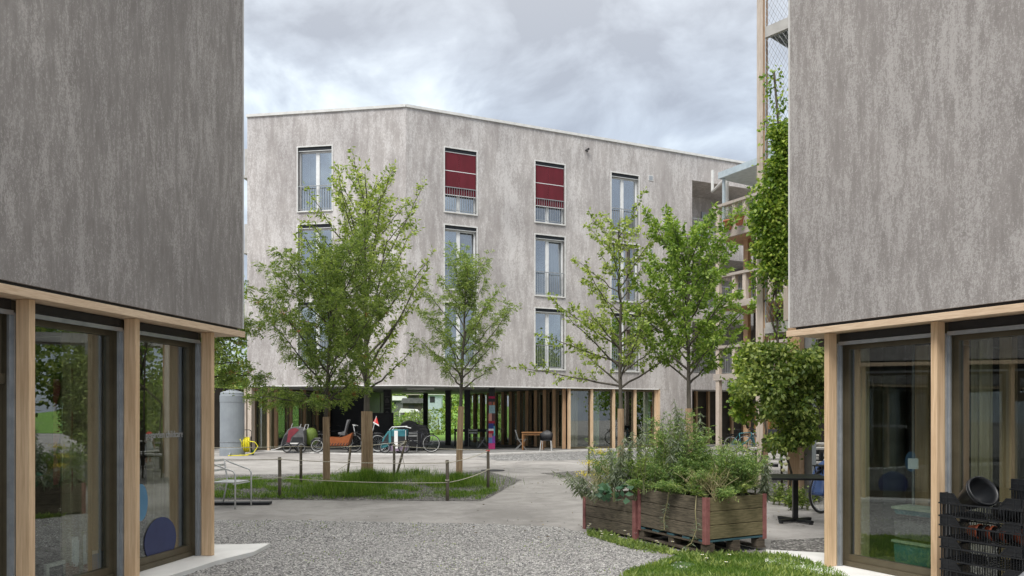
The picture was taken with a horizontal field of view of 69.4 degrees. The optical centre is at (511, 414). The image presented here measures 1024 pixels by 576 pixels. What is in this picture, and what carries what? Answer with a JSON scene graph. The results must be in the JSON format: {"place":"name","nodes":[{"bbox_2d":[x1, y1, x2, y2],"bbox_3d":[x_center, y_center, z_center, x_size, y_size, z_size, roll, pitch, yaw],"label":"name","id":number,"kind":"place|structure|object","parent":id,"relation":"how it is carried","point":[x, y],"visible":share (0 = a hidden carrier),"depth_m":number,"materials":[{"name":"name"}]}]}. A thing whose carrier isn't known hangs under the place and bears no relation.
{"place":"outdoors","nodes":[
{"label":"outdoors","id":0,"kind":"place"},
{"bbox_2d":[100,336,103,554],"bbox_3d":[-4.414,0.321,7.928,0.200,2.342,0.200,0,0,-11],"label":"window frame","id":1,"kind":"structure","parent":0,"point":[102,444],"depth_m":7.87,"materials":[{"name":"metal"}]},
{"bbox_2d":[430,426,500,439],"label":"lawn","id":2,"kind":"structure","parent":0,"point":[441,437],"depth_m":51.23,"materials":[{"name":"green plant"}]},
{"bbox_2d":[400,398,422,423],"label":"garden hut","id":3,"kind":"object","parent":2,"relation":"on","point":[412,403],"visible":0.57,"depth_m":65.98,"materials":[{"name":"grey fabric"}]},
{"bbox_2d":[401,408,435,429],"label":"shrub","id":4,"kind":"object","parent":2,"relation":"on","point":[412,413],"visible":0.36,"depth_m":51.96,"materials":[{"name":"green plant"}]},
{"bbox_2d":[428,394,443,429],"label":"garden hut","id":5,"kind":"object","parent":2,"relation":"on","point":[435,401],"visible":0.52,"depth_m":72.00,"materials":[{"name":"metal"}]},
{"bbox_2d":[421,407,453,434],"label":"shrub","id":6,"kind":"object","parent":2,"relation":"on","point":[439,431],"visible":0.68,"depth_m":55.53,"materials":[{"name":"green plant"}]},
{"bbox_2d":[270,440,726,453],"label":"platform floor","id":7,"kind":"structure","parent":0,"point":[444,449],"depth_m":31.94,"materials":[{"name":"concrete"}]},
{"bbox_2d":[214,276,308,436],"bbox_3d":[-13.157,-2.824,37.047,6.842,8.757,6.583,0,0,35],"label":"broadleaf tree","id":8,"kind":"object","parent":7,"relation":"on","point":[240,358],"visible":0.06,"depth_m":37.34,"materials":[{"name":"green plant"}]},
{"bbox_2d":[272,423,308,451],"bbox_3d":[-8.918,0.937,29.822,1.490,1.153,0.918,0,0,0],"label":"child trailer","id":9,"kind":"object","parent":7,"relation":"on","point":[295,436],"visible":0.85,"depth_m":29.46,"materials":[{"name":"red fabric"}]},
{"bbox_2d":[310,420,384,452],"bbox_3d":[-6.479,0.860,29.338,3.009,1.301,0.653,0,0,0],"label":"cargo bike","id":10,"kind":"object","parent":7,"relation":"on","point":[345,440],"visible":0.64,"depth_m":29.23,"materials":[{"name":"orange wood"}]},
{"bbox_2d":[359,413,393,446],"bbox_3d":[-6.280,0.720,34.230,1.600,1.580,0.060,0,0,0],"label":"panel screen","id":11,"kind":"object","parent":7,"relation":"on","point":[386,422],"visible":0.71,"depth_m":34.20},
{"bbox_2d":[379,426,409,452],"bbox_3d":[-4.514,0.978,28.845,1.243,1.050,0.818,0,0,0],"label":"child trailer","id":12,"kind":"object","parent":7,"relation":"on","point":[392,436],"visible":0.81,"depth_m":28.55,"materials":[{"name":"teal fabric"}]},
{"bbox_2d":[398,420,429,449],"bbox_3d":[-4.124,0.880,31.000,1.370,1.260,0.600,0,0,0],"label":"covered grill","id":13,"kind":"object","parent":7,"relation":"on","point":[416,427],"visible":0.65,"depth_m":30.70,"materials":[{"name":"black fabric"}]},
{"bbox_2d":[405,426,439,452],"bbox_3d":[-3.683,0.983,29.067,1.696,1.052,0.620,0,0,0],"label":"bicycle","id":14,"kind":"object","parent":7,"relation":"on","point":[420,443],"visible":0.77,"depth_m":29.13,"materials":[{"name":"black metal"}]},
{"bbox_2d":[214,104,769,450],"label":"apartment building","id":15,"kind":"structure","parent":7,"relation":"on","point":[520,199],"depth_m":31.39,"materials":[{"name":"paint"}]},
{"bbox_2d":[244,149,246,328],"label":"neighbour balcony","id":16,"kind":"structure","parent":15,"relation":"attached to","point":[245,225],"depth_m":30.53,"materials":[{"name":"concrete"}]},
{"bbox_2d":[297,144,332,212],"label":"window","id":17,"kind":"structure","parent":15,"relation":"in","point":[316,161],"depth_m":30.27,"materials":[{"name":"glass"}]},
{"bbox_2d":[297,222,332,288],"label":"window","id":18,"kind":"structure","parent":15,"relation":"in","point":[326,228],"depth_m":31.09,"materials":[{"name":"black metal"}]},
{"bbox_2d":[297,301,332,367],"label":"window","id":19,"kind":"structure","parent":15,"relation":"in","point":[321,343],"depth_m":30.15,"materials":[{"name":"grey glass"}]},
{"bbox_2d":[444,146,477,215],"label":"window","id":20,"kind":"structure","parent":15,"relation":"in","point":[461,165],"depth_m":30.31,"materials":[{"name":"red fabric"}]},
{"bbox_2d":[444,223,477,291],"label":"window","id":21,"kind":"structure","parent":15,"relation":"in","point":[463,235],"depth_m":30.41,"materials":[{"name":"glass"}]},
{"bbox_2d":[444,301,477,367],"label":"window","id":22,"kind":"structure","parent":15,"relation":"in","point":[455,333],"depth_m":30.47,"materials":[{"name":"grey glass"}]},
{"bbox_2d":[534,159,565,225],"bbox_3d":[1.565,-9.510,31.967,1.500,2.680,0.462,0,0,-23],"label":"window","id":23,"kind":"structure","parent":15,"relation":"in","point":[549,179],"depth_m":31.92,"materials":[{"name":"red metal"}]},
{"bbox_2d":[534,233,565,297],"bbox_3d":[1.565,-6.380,31.967,1.500,2.680,0.462,0,0,-23],"label":"window","id":24,"kind":"structure","parent":15,"relation":"in","point":[548,249],"depth_m":32.08,"materials":[{"name":"black metal"}]},
{"bbox_2d":[534,307,565,370],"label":"window","id":25,"kind":"structure","parent":15,"relation":"in","point":[546,320],"depth_m":32.17,"materials":[{"name":"grey glass"}]},
{"bbox_2d":[610,171,639,233],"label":"window","id":26,"kind":"structure","parent":15,"relation":"in","point":[622,198],"depth_m":33.65,"materials":[{"name":"black metal"}]},
{"bbox_2d":[610,241,639,302],"bbox_3d":[5.019,-6.380,33.453,1.520,2.680,0.462,0,0,-23],"label":"window","id":27,"kind":"structure","parent":15,"relation":"in","point":[629,297],"depth_m":33.57,"materials":[{"name":"glass"}]},
{"bbox_2d":[610,312,639,372],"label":"window","id":28,"kind":"structure","parent":15,"relation":"in","point":[614,352],"depth_m":33.60,"materials":[{"name":"black metal"}]},
{"bbox_2d":[216,0,787,373],"label":"sky","id":29,"kind":"structure","parent":0,"point":[681,75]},
{"bbox_2d":[214,443,823,557],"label":"ground","id":30,"kind":"structure","parent":0,"point":[554,503],"depth_m":12.59,"materials":[{"name":"concrete"}]},
{"bbox_2d":[0,0,269,575],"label":"plaster building","id":31,"kind":"structure","parent":30,"relation":"on","point":[122,177],"depth_m":6.70,"materials":[{"name":"paint"}]},
{"bbox_2d":[44,560,65,575],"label":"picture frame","id":32,"kind":"object","parent":31,"relation":"in","point":[54,568],"visible":1,"depth_m":6.24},
{"bbox_2d":[53,379,60,484],"bbox_3d":[-3.885,0.150,6.301,0.029,0.900,0.074,0,0,11],"label":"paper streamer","id":33,"kind":"object","parent":31,"relation":"hanging from","point":[56,428],"visible":1,"depth_m":6.30,"materials":[{"name":"green paper"}]},
{"bbox_2d":[72,535,87,575],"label":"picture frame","id":34,"kind":"object","parent":31,"relation":"in","point":[75,550],"visible":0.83,"depth_m":6.47,"materials":[{"name":"grey wood"}]},
{"bbox_2d":[219,390,244,455],"bbox_3d":[-10.567,0.311,27.952,0.899,2.477,0.900,0,0,40],"label":"water tank","id":35,"kind":"object","parent":30,"relation":"on","point":[232,421],"visible":0.9,"depth_m":27.58,"materials":[{"name":"metal"}]},
{"bbox_2d":[214,459,251,508],"bbox_3d":[-4.726,1.154,12.364,0.542,0.798,0.527,0,0,10],"label":"garden chair","id":36,"kind":"object","parent":30,"relation":"on","point":[234,481],"visible":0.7,"depth_m":12.43,"materials":[{"name":"metal"}]},
{"bbox_2d":[214,501,271,504],"bbox_3d":[-4.731,1.525,12.680,1.170,0.050,0.220,0,0,-3],"label":"wooden board","id":37,"kind":"object","parent":30,"relation":"on","point":[243,503],"visible":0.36,"depth_m":12.62,"materials":[{"name":"brown wood"}]},
{"bbox_2d":[228,429,257,455],"bbox_3d":[-10.241,1.063,27.976,1.077,0.973,0.834,0,0,-35],"label":"hose reel","id":38,"kind":"object","parent":30,"relation":"on","point":[248,441],"visible":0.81,"depth_m":27.92,"materials":[{"name":"yellow plastic"}]},
{"bbox_2d":[214,280,275,395],"bbox_3d":[-5.519,-0.602,13.180,2.313,4.305,2.421,0,0,0],"label":"tree","id":39,"kind":"object","parent":30,"relation":"on","point":[223,374],"visible":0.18,"depth_m":13.34,"materials":[{"name":"green plant"}]},
{"bbox_2d":[214,471,520,500],"bbox_3d":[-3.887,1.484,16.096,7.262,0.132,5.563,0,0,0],"label":"grass","id":40,"kind":"structure","parent":30,"relation":"on","point":[272,494],"depth_m":14.80,"materials":[{"name":"green plant"}]},
{"bbox_2d":[233,215,416,479],"bbox_3d":[-3.773,-1.114,14.691,3.247,5.329,3.203,0,0,-38],"label":"tree","id":41,"kind":"object","parent":40,"relation":"on","point":[336,287],"visible":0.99,"depth_m":14.56,"materials":[{"name":"green plant"}]},
{"bbox_2d":[267,477,394,496],"bbox_3d":[-3.499,1.382,14.334,2.480,0.336,1.447,0,0,0],"label":"grass clump","id":42,"kind":"object","parent":40,"relation":"on","point":[314,486],"visible":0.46,"depth_m":14.15,"materials":[{"name":"green plant"}]},
{"bbox_2d":[290,480,408,500],"bbox_3d":[-3.097,1.401,14.035,2.149,0.298,1.602,0,0,10],"label":"grass clump","id":43,"kind":"object","parent":40,"relation":"on","point":[363,491],"visible":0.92,"depth_m":13.91,"materials":[{"name":"green plant"}]},
{"bbox_2d":[292,146,436,468],"bbox_3d":[-3.402,-2.138,16.808,3.170,7.378,3.630,0,0,-12],"label":"tree","id":44,"kind":"object","parent":40,"relation":"on","point":[366,206],"visible":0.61,"depth_m":16.61,"materials":[{"name":"green plant"}]},
{"bbox_2d":[317,466,417,484],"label":"grass clump","id":45,"kind":"object","parent":40,"relation":"on","point":[361,475],"visible":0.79,"depth_m":16.15,"materials":[{"name":"green plant"}]},
{"bbox_2d":[387,466,445,475],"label":"grass clump","id":46,"kind":"object","parent":40,"relation":"on","point":[415,471],"visible":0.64,"depth_m":18.35,"materials":[{"name":"green plant"}]},
{"bbox_2d":[403,470,524,487],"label":"grass clump","id":47,"kind":"object","parent":40,"relation":"on","point":[456,475],"visible":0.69,"depth_m":15.86,"materials":[{"name":"green plant"}]},
{"bbox_2d":[406,240,522,474],"bbox_3d":[-1.269,-1.381,18.369,2.680,5.861,2.499,0,0,-18],"label":"tree","id":48,"kind":"object","parent":40,"relation":"on","point":[465,285],"visible":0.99,"depth_m":18.30,"materials":[{"name":"green plant"}]},
{"bbox_2d":[486,449,489,487],"bbox_3d":[-0.489,1.136,15.092,0.080,0.869,0.079,0,0,0],"label":"fence stake","id":49,"kind":"object","parent":40,"relation":"on","point":[488,468],"visible":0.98,"depth_m":15.06,"materials":[{"name":"brown wood"}]},
{"bbox_2d":[214,470,486,482],"bbox_3d":[-3.611,1.181,14.147,6.257,0.123,1.826,0,0,0],"label":"rope","id":50,"kind":"object","parent":49,"relation":"attached to","point":[353,481],"visible":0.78,"depth_m":13.55,"materials":[{"name":"beige fabric"}]},
{"bbox_2d":[214,451,487,463],"bbox_3d":[-3.611,0.814,14.147,6.257,0.153,1.826,0,0,0],"label":"rope","id":51,"kind":"object","parent":49,"relation":"attached to","point":[364,462],"visible":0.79,"depth_m":13.55,"materials":[{"name":"beige fabric"}]},
{"bbox_2d":[214,447,659,455],"bbox_3d":[-3.116,1.528,30.998,24.508,0.045,6.463,0,0,-3],"label":"kerb strip","id":52,"kind":"object","parent":30,"relation":"on","point":[436,454],"visible":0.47,"depth_m":29.23,"materials":[{"name":"concrete"}]},
{"bbox_2d":[183,516,786,575],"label":"gravel yard","id":53,"kind":"structure","parent":30,"relation":"on","point":[224,528],"depth_m":8.41,"materials":[{"name":"grey gravel"}]},
{"bbox_2d":[620,550,845,575],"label":"turf","id":54,"kind":"structure","parent":53,"relation":"on","point":[685,564],"depth_m":7.60,"materials":[{"name":"green plant"}]},
{"bbox_2d":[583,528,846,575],"bbox_3d":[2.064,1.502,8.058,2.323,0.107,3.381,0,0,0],"label":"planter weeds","id":55,"kind":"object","parent":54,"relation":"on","point":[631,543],"visible":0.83,"depth_m":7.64,"materials":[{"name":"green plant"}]},
{"bbox_2d":[478,450,717,460],"bbox_3d":[4.307,1.546,28.721,11.849,0.001,5.122,0,0,-21],"label":"stone strip","id":56,"kind":"object","parent":30,"relation":"on","point":[579,455],"visible":0.39,"depth_m":27.18,"materials":[{"name":"grey stone"}]},
{"bbox_2d":[583,490,658,539],"bbox_3d":[1.609,1.318,9.811,0.874,0.504,1.084,0,0,-31],"label":"raised bed","id":57,"kind":"object","parent":30,"relation":"on","point":[619,516],"visible":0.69,"depth_m":9.55,"materials":[{"name":"wood"}]},
{"bbox_2d":[551,470,586,499],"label":"spiky plant","id":58,"kind":"object","parent":57,"relation":"on","point":[580,492],"visible":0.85,"depth_m":9.77,"materials":[{"name":"green plant"}]},
{"bbox_2d":[584,438,608,486],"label":"feathery weed","id":59,"kind":"object","parent":57,"relation":"on","point":[597,466],"visible":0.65,"depth_m":9.98,"materials":[{"name":"green plant"}]},
{"bbox_2d":[605,448,619,491],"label":"silver spike plant","id":60,"kind":"object","parent":57,"relation":"on","point":[613,477],"visible":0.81,"depth_m":9.49,"materials":[{"name":"green plant"}]},
{"bbox_2d":[595,482,633,503],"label":"cabbage plant","id":61,"kind":"object","parent":57,"relation":"in","point":[604,488],"visible":0.97,"depth_m":9.29,"materials":[{"name":"green plant"}]},
{"bbox_2d":[613,435,628,490],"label":"silver spike plant","id":62,"kind":"object","parent":57,"relation":"in","point":[621,473],"visible":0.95,"depth_m":9.39,"materials":[{"name":"green plant"}]},
{"bbox_2d":[624,431,636,491],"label":"silver spike plant","id":63,"kind":"object","parent":57,"relation":"in","point":[629,456],"visible":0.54,"depth_m":9.60,"materials":[{"name":"green plant"}]},
{"bbox_2d":[628,448,646,500],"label":"feathery weed","id":64,"kind":"object","parent":57,"relation":"on","point":[636,470],"visible":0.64,"depth_m":9.33,"materials":[{"name":"green plant"}]},
{"bbox_2d":[542,470,823,504],"bbox_3d":[5.319,1.546,17.860,6.688,0.001,8.025,0,0,-36],"label":"gravel bed","id":65,"kind":"object","parent":30,"relation":"on","point":[749,490],"visible":0.2,"depth_m":18.13,"materials":[{"name":"grey gravel"}]},
{"bbox_2d":[506,186,715,457],"bbox_3d":[2.810,-2.126,19.726,5.211,7.353,3.298,0,0,25],"label":"tree","id":66,"kind":"object","parent":65,"relation":"on","point":[636,340],"visible":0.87,"depth_m":19.41,"materials":[{"name":"green plant"}]},
{"bbox_2d":[619,201,756,451],"bbox_3d":[4.504,-1.841,18.661,3.247,6.784,3.493,0,0,-28],"label":"tree","id":67,"kind":"object","parent":65,"relation":"on","point":[701,294],"visible":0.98,"depth_m":18.35,"materials":[{"name":"green plant"}]},
{"bbox_2d":[722,333,823,494],"bbox_3d":[5.068,0.047,13.612,1.971,3.012,3.230,0,0,26],"label":"tree","id":68,"kind":"object","parent":65,"relation":"on","point":[764,380],"visible":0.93,"depth_m":12.83,"materials":[{"name":"green plant"}]},
{"bbox_2d":[719,347,758,432],"bbox_3d":[4.075,-0.477,13.236,0.765,1.629,0.476,0,0,0],"label":"climbing plant","id":69,"kind":"object","parent":68,"relation":"attached to","point":[739,416],"visible":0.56,"depth_m":13.15,"materials":[{"name":"green plant"}]},
{"bbox_2d":[747,447,823,477],"bbox_3d":[6.707,1.170,17.600,2.000,0.760,1.800,0,0,-4],"label":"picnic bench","id":70,"kind":"object","parent":65,"relation":"on","point":[820,458],"visible":0.18,"depth_m":17.76,"materials":[{"name":"wood"}]},
{"bbox_2d":[757,0,815,497],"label":"timber gallery","id":71,"kind":"object","parent":65,"relation":"on","point":[777,31],"visible":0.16,"depth_m":15.40,"materials":[{"name":"wood"}]},
{"bbox_2d":[733,61,787,486],"bbox_3d":[5.254,-2.879,15.112,1.523,8.858,0.948,0,0,0],"label":"climbing plant","id":72,"kind":"object","parent":71,"relation":"attached to","point":[769,212],"visible":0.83,"depth_m":14.91,"materials":[{"name":"green plant"}]},
{"bbox_2d":[638,526,765,553],"bbox_3d":[2.228,1.449,8.788,0.890,0.142,1.200,0,0,-27],"label":"pallet","id":73,"kind":"object","parent":30,"relation":"on","point":[732,543],"visible":0.57,"depth_m":8.44,"materials":[{"name":"brown wood"}]},
{"bbox_2d":[637,488,766,544],"bbox_3d":[2.228,1.163,8.788,0.914,0.514,1.224,0,0,-27],"label":"raised bed","id":74,"kind":"object","parent":73,"relation":"on","point":[746,515],"visible":0.87,"depth_m":8.35,"materials":[{"name":"wood"}]},
{"bbox_2d":[619,478,653,492],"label":"spilling weed","id":75,"kind":"object","parent":74,"relation":"on","point":[635,483],"visible":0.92,"depth_m":8.93,"materials":[{"name":"green plant"}]},
{"bbox_2d":[637,424,652,494],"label":"tall weed","id":76,"kind":"object","parent":74,"relation":"in","point":[644,463],"visible":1,"depth_m":8.75,"materials":[{"name":"green plant"}]},
{"bbox_2d":[642,414,673,490],"bbox_3d":[1.759,0.468,8.911,0.400,0.965,0.300,0,0,0],"label":"tall weed","id":77,"kind":"object","parent":74,"relation":"on","point":[655,455],"visible":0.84,"depth_m":8.89,"materials":[{"name":"green plant"}]},
{"bbox_2d":[646,478,687,496],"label":"spilling weed","id":78,"kind":"object","parent":74,"relation":"on","point":[666,485],"visible":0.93,"depth_m":8.41,"materials":[{"name":"green plant"}]},
{"bbox_2d":[645,462,694,493],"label":"feathery weed","id":79,"kind":"object","parent":74,"relation":"on","point":[662,471],"visible":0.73,"depth_m":8.63,"materials":[{"name":"green plant"}]},
{"bbox_2d":[665,420,684,492],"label":"silver spike plant","id":80,"kind":"object","parent":74,"relation":"on","point":[673,456],"visible":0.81,"depth_m":8.68,"materials":[{"name":"green plant"}]},
{"bbox_2d":[659,407,715,494],"bbox_3d":[2.073,0.428,8.727,0.686,1.047,0.408,0,0,29],"label":"feathery weed","id":81,"kind":"object","parent":74,"relation":"on","point":[689,442],"visible":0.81,"depth_m":8.66,"materials":[{"name":"green plant"}]},
{"bbox_2d":[664,453,718,494],"bbox_3d":[2.096,0.697,8.637,0.642,0.511,0.361,0,0,14],"label":"feathery weed","id":82,"kind":"object","parent":74,"relation":"on","point":[687,460],"visible":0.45,"depth_m":8.60,"materials":[{"name":"green plant"}]},
{"bbox_2d":[690,450,721,486],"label":"feathery weed","id":83,"kind":"object","parent":74,"relation":"on","point":[703,466],"visible":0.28,"depth_m":8.60,"materials":[{"name":"green plant"}]},
{"bbox_2d":[685,462,729,496],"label":"feathery weed","id":84,"kind":"object","parent":74,"relation":"on","point":[703,471],"visible":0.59,"depth_m":8.29,"materials":[{"name":"green plant"}]},
{"bbox_2d":[694,463,737,500],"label":"dry grass tuft","id":85,"kind":"object","parent":74,"relation":"on","point":[715,487],"visible":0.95,"depth_m":8.13,"materials":[{"name":"plant"}]},
{"bbox_2d":[708,449,737,488],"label":"feathery weed","id":86,"kind":"object","parent":74,"relation":"on","point":[725,476],"visible":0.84,"depth_m":8.21,"materials":[{"name":"green plant"}]},
{"bbox_2d":[712,485,740,502],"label":"spilling weed","id":87,"kind":"object","parent":74,"relation":"on","point":[726,492],"visible":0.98,"depth_m":8.00,"materials":[{"name":"green plant"}]},
{"bbox_2d":[712,439,750,495],"bbox_3d":[2.480,0.612,8.330,0.485,0.681,0.423,0,0,-16],"label":"feathery weed","id":88,"kind":"object","parent":74,"relation":"on","point":[735,476],"visible":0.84,"depth_m":8.29,"materials":[{"name":"green plant"}]},
{"bbox_2d":[725,451,772,495],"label":"feathery weed","id":89,"kind":"object","parent":74,"relation":"on","point":[754,467],"visible":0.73,"depth_m":8.31,"materials":[{"name":"green plant"}]},
{"bbox_2d":[753,457,774,501],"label":"silver spike plant","id":90,"kind":"object","parent":74,"relation":"on","point":[763,486],"visible":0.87,"depth_m":8.56,"materials":[{"name":"green plant"}]},
{"bbox_2d":[711,151,823,448],"bbox_3d":[11.147,-4.900,31.905,2.450,12.900,6.292,0,0,-30],"label":"balcony gallery","id":91,"kind":"object","parent":30,"relation":"on","point":[744,173],"visible":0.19,"depth_m":32.82,"materials":[{"name":"metal"}]},
{"bbox_2d":[765,474,823,524],"bbox_3d":[4.082,1.218,10.638,0.820,0.664,0.760,0,0,8],"label":"bistro table","id":92,"kind":"object","parent":30,"relation":"on","point":[794,478],"visible":0.8,"depth_m":10.60,"materials":[{"name":"black metal"}]},
{"bbox_2d":[769,538,823,552],"bbox_3d":[3.239,1.546,7.829,0.992,0.001,3.205,0,0,10],"label":"gravel patch","id":93,"kind":"object","parent":30,"relation":"on","point":[812,545],"visible":0.23,"depth_m":8.73,"materials":[{"name":"grey gravel"}]},
{"bbox_2d":[808,460,823,512],"bbox_3d":[5.266,1.023,11.928,1.698,1.052,0.608,0,0,-24],"label":"covered bicycle","id":94,"kind":"object","parent":30,"relation":"on","point":[816,488],"visible":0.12,"depth_m":11.48,"materials":[{"name":"blue fabric"}]},
{"bbox_2d":[766,0,1023,575],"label":"plaster building","id":95,"kind":"structure","parent":30,"relation":"on","point":[906,172],"depth_m":6.65,"materials":[{"name":"paint"}]},
{"bbox_2d":[883,345,905,556],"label":"concrete pillar","id":96,"kind":"structure","parent":95,"relation":"on","point":[894,425],"depth_m":7.87,"materials":[{"name":"grey concrete"}]},
{"bbox_2d":[891,538,930,567],"bbox_3d":[3.913,1.357,7.098,0.290,0.285,0.400,0,0,-30],"label":"storage box","id":97,"kind":"object","parent":95,"relation":"on","point":[913,552],"visible":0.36,"depth_m":7.03,"materials":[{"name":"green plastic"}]},
{"bbox_2d":[891,515,930,541],"bbox_3d":[3.913,1.087,7.098,0.290,0.205,0.400,0,0,-30],"label":"storage box","id":98,"kind":"object","parent":97,"relation":"on","point":[912,527],"visible":0.66,"depth_m":7.03,"materials":[{"name":"grey plastic"}]},
{"bbox_2d":[891,504,930,517],"bbox_3d":[3.913,0.927,7.098,0.290,0.075,0.400,0,0,-30],"label":"storage box","id":99,"kind":"object","parent":98,"relation":"on","point":[916,510],"visible":0.69,"depth_m":7.06,"materials":[{"name":"grey plastic"}]},
{"bbox_2d":[908,345,917,505],"bbox_3d":[3.908,0.410,7.208,0.090,2.200,0.060,0,0,29],"label":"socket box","id":100,"kind":"object","parent":95,"relation":"attached to","point":[913,463],"visible":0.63,"depth_m":7.20,"materials":[{"name":"white paint"}]},
{"bbox_2d":[915,345,930,505],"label":"timber pillar","id":101,"kind":"structure","parent":95,"relation":"on","point":[923,421],"depth_m":7.38,"materials":[{"name":"brown wood"}]},
{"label":"plastic crate","id":102,"kind":"object","parent":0,"visible":0},
{"bbox_2d":[939,553,1021,575],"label":"plastic crate","id":103,"kind":"object","parent":102,"relation":"on","point":[949,567],"visible":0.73,"depth_m":5.98,"materials":[{"name":"black plastic"}]},
{"bbox_2d":[939,533,1023,571],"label":"plastic crate","id":104,"kind":"object","parent":103,"relation":"on","point":[954,546],"visible":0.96,"depth_m":5.88,"materials":[{"name":"black plastic"}]},
{"bbox_2d":[938,511,1023,549],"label":"plastic crate","id":105,"kind":"object","parent":104,"relation":"on","point":[953,524],"visible":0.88,"depth_m":5.85,"materials":[{"name":"black plastic"}]},
{"bbox_2d":[938,490,1023,525],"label":"plastic crate","id":106,"kind":"object","parent":105,"relation":"on","point":[948,502],"visible":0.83,"depth_m":5.81,"materials":[{"name":"black plastic"}]},
{"bbox_2d":[958,476,998,509],"bbox_3d":[3.705,0.628,5.888,0.252,0.276,0.276,0,0,0],"label":"plant pot","id":107,"kind":"object","parent":106,"relation":"in","point":[979,491],"visible":0.98,"depth_m":5.88,"materials":[{"name":"plastic"}]},
{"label":"plastic crate","id":108,"kind":"object","parent":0,"visible":0},
{"bbox_2d":[1009,479,1023,499],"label":"plastic crate","id":109,"kind":"object","parent":108,"relation":"on","point":[1017,488],"visible":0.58,"depth_m":5.96,"materials":[{"name":"black plastic"}]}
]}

